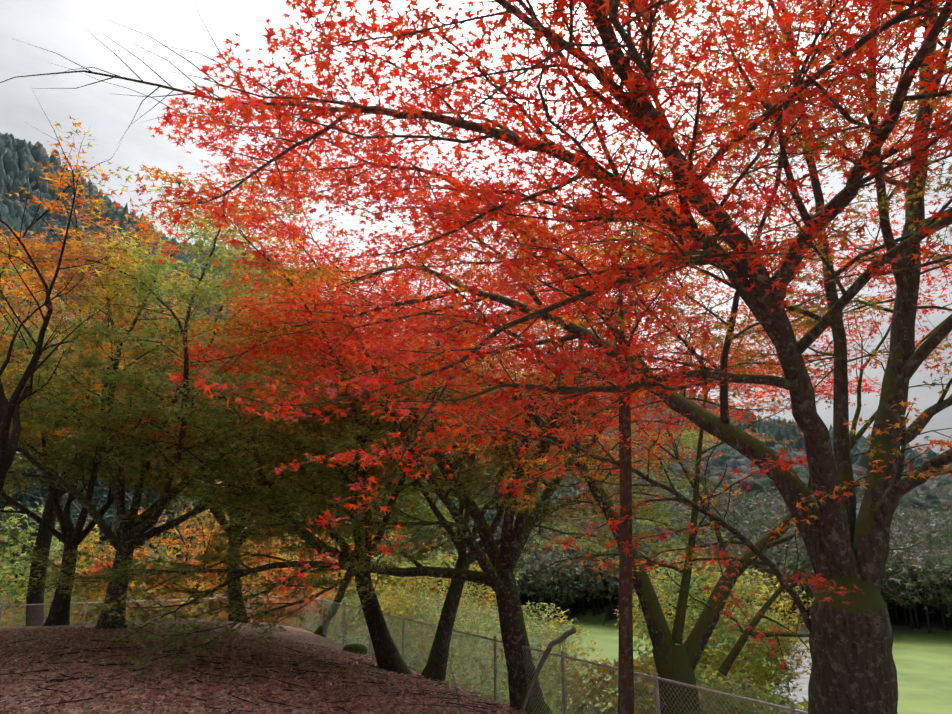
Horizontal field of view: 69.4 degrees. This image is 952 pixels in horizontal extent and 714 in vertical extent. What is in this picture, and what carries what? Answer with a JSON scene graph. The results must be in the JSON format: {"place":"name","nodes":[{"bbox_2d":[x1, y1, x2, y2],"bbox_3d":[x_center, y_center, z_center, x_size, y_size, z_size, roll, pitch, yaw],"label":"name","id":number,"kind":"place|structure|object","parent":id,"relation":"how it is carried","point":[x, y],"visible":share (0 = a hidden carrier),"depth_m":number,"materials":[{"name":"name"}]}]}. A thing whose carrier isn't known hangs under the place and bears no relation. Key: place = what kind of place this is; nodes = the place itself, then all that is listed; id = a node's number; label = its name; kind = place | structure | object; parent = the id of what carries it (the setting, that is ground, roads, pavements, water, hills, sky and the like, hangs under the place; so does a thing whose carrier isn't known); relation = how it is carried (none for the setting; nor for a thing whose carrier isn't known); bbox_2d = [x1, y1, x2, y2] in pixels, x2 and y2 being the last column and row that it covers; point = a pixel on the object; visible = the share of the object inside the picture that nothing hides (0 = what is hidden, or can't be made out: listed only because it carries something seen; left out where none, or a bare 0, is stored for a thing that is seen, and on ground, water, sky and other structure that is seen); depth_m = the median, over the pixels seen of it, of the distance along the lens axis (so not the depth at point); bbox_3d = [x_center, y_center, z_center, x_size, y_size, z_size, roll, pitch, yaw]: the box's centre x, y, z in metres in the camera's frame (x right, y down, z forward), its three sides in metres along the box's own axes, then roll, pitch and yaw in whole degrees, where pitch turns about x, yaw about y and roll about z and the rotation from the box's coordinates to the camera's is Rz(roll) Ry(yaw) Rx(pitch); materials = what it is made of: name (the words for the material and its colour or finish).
{"place":"outdoors","nodes":[
{"label":"outdoors","id":0,"kind":"place"},
{"bbox_2d":[0,468,951,713],"bbox_3d":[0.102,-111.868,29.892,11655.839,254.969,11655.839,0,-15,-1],"label":"ground","id":1,"kind":"structure","parent":0,"point":[922,657],"depth_m":53.26,"materials":[{"name":"green plant"}]},
{"bbox_2d":[0,99,125,493],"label":"maple","id":2,"kind":"object","parent":1,"relation":"on","point":[9,410],"visible":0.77,"depth_m":9.86,"materials":[{"name":"orange plant"}]},
{"bbox_2d":[0,352,144,610],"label":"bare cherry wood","id":3,"kind":"object","parent":1,"relation":"on","point":[41,498],"visible":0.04,"depth_m":35.33,"materials":[{"name":"plant"}]},
{"bbox_2d":[0,263,235,625],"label":"maple","id":4,"kind":"object","parent":1,"relation":"on","point":[79,448],"depth_m":15.46,"materials":[{"name":"plant"}]},
{"bbox_2d":[0,261,259,625],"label":"orange maple","id":5,"kind":"object","parent":1,"relation":"on","point":[44,535],"depth_m":20.06,"materials":[{"name":"orange plant"}]},
{"bbox_2d":[15,416,262,598],"bbox_3d":[-16.893,9.277,37.391,11.548,17.451,18.436,0,-15,-1],"label":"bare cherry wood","id":6,"kind":"object","parent":1,"relation":"on","point":[91,519],"visible":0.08,"depth_m":35.78,"materials":[{"name":"plant"}]},
{"bbox_2d":[2,481,320,627],"bbox_3d":[-12.748,10.846,29.911,12.515,10.555,8.094,0,-15,-1],"label":"bush","id":7,"kind":"object","parent":1,"relation":"on","point":[206,529],"depth_m":29.88,"materials":[{"name":"plant"}]},
{"bbox_2d":[48,508,378,630],"bbox_3d":[-9.731,10.111,25.786,12.317,9.825,9.330,-6,-16,20],"label":"bush","id":8,"kind":"object","parent":1,"relation":"on","point":[95,569],"depth_m":26.69,"materials":[{"name":"plant"}]},
{"bbox_2d":[0,115,466,629],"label":"maple","id":9,"kind":"object","parent":1,"relation":"on","point":[106,334],"depth_m":12.75,"materials":[{"name":"plant"}]},
{"bbox_2d":[0,233,500,622],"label":"maple","id":10,"kind":"object","parent":1,"relation":"on","point":[152,479],"depth_m":16.39,"materials":[{"name":"plant"}]},
{"bbox_2d":[0,636,501,713],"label":"fallen leaves","id":11,"kind":"object","parent":1,"relation":"on","point":[72,678],"visible":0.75,"depth_m":9.70,"materials":[{"name":"brown plant"}]},
{"bbox_2d":[0,501,531,679],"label":"shrubs","id":12,"kind":"object","parent":1,"relation":"on","point":[6,565],"visible":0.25,"depth_m":28.87,"materials":[{"name":"green plant"}]},
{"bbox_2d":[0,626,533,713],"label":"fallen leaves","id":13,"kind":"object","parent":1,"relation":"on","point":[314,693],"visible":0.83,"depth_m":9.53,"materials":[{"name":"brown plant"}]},
{"bbox_2d":[86,179,575,675],"bbox_3d":[-3.545,1.574,15.040,11.612,10.475,10.388,0,-15,-1],"label":"maple","id":14,"kind":"object","parent":1,"relation":"on","point":[271,445],"depth_m":12.98,"materials":[{"name":"red plant"}]},
{"bbox_2d":[342,643,367,654],"bbox_3d":[-2.787,6.755,15.828,0.586,0.305,0.412,0,-15,-1],"label":"stone","id":15,"kind":"object","parent":1,"relation":"on","point":[355,648],"visible":0.79,"depth_m":15.71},
{"bbox_2d":[131,603,592,713],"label":"undergrowth","id":16,"kind":"object","parent":1,"relation":"on","point":[459,676],"visible":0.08,"depth_m":18.81,"materials":[{"name":"green plant"}]},
{"bbox_2d":[250,371,515,637],"bbox_3d":[-2.610,4.951,23.674,8.764,8.820,11.163,0,-15,-1],"label":"maple","id":17,"kind":"object","parent":1,"relation":"on","point":[421,497],"depth_m":20.84,"materials":[{"name":"red plant"}]},
{"bbox_2d":[220,565,576,713],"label":"fallen branch","id":18,"kind":"object","parent":1,"relation":"on","point":[562,638],"visible":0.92,"depth_m":9.44,"materials":[{"name":"brown wood"}]},
{"bbox_2d":[0,594,807,713],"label":"chain link fence","id":19,"kind":"object","parent":1,"relation":"on","point":[792,709],"visible":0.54,"depth_m":12.22,"materials":[{"name":"grey metal"}]},
{"bbox_2d":[0,129,913,713],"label":"maple","id":20,"kind":"object","parent":1,"relation":"on","point":[224,551],"depth_m":11.22,"materials":[{"name":"red plant"}]},
{"bbox_2d":[0,0,951,713],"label":"maple","id":21,"kind":"object","parent":1,"relation":"on","point":[748,108],"depth_m":4.74,"materials":[{"name":"red plant"}]},
{"bbox_2d":[0,361,951,632],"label":"forest","id":22,"kind":"object","parent":1,"relation":"on","point":[923,563],"depth_m":107.15,"materials":[{"name":"green plant"}]},
{"bbox_2d":[0,132,951,513],"bbox_3d":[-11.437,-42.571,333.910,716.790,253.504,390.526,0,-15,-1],"label":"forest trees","id":23,"kind":"object","parent":1,"relation":"on","point":[18,160],"visible":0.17,"depth_m":264.35,"materials":[{"name":"plant"}]},
{"bbox_2d":[208,248,789,682],"bbox_3d":[1.352,2.253,15.120,13.660,9.445,9.058,0,-15,-1],"label":"maple","id":24,"kind":"object","parent":1,"relation":"on","point":[652,510],"depth_m":14.46,"materials":[{"name":"red plant"}]},
{"bbox_2d":[276,534,814,713],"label":"shrubs","id":25,"kind":"object","parent":1,"relation":"on","point":[714,678],"visible":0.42,"depth_m":20.85,"materials":[{"name":"green plant"}]},
{"bbox_2d":[545,225,687,713],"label":"young maple","id":26,"kind":"object","parent":1,"relation":"on","point":[626,686],"depth_m":5.12,"materials":[{"name":"brown plant"}]},
{"bbox_2d":[309,191,951,713],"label":"tree","id":27,"kind":"object","parent":1,"relation":"on","point":[677,661],"visible":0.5,"depth_m":10.35,"materials":[{"name":"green plant"}]},
{"bbox_2d":[0,0,951,453],"label":"sky","id":28,"kind":"structure","parent":0,"point":[64,28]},
{"bbox_2d":[771,605,811,713],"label":"farm road","id":29,"kind":"structure","parent":0,"point":[803,682],"depth_m":60.37,"materials":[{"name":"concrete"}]}
]}

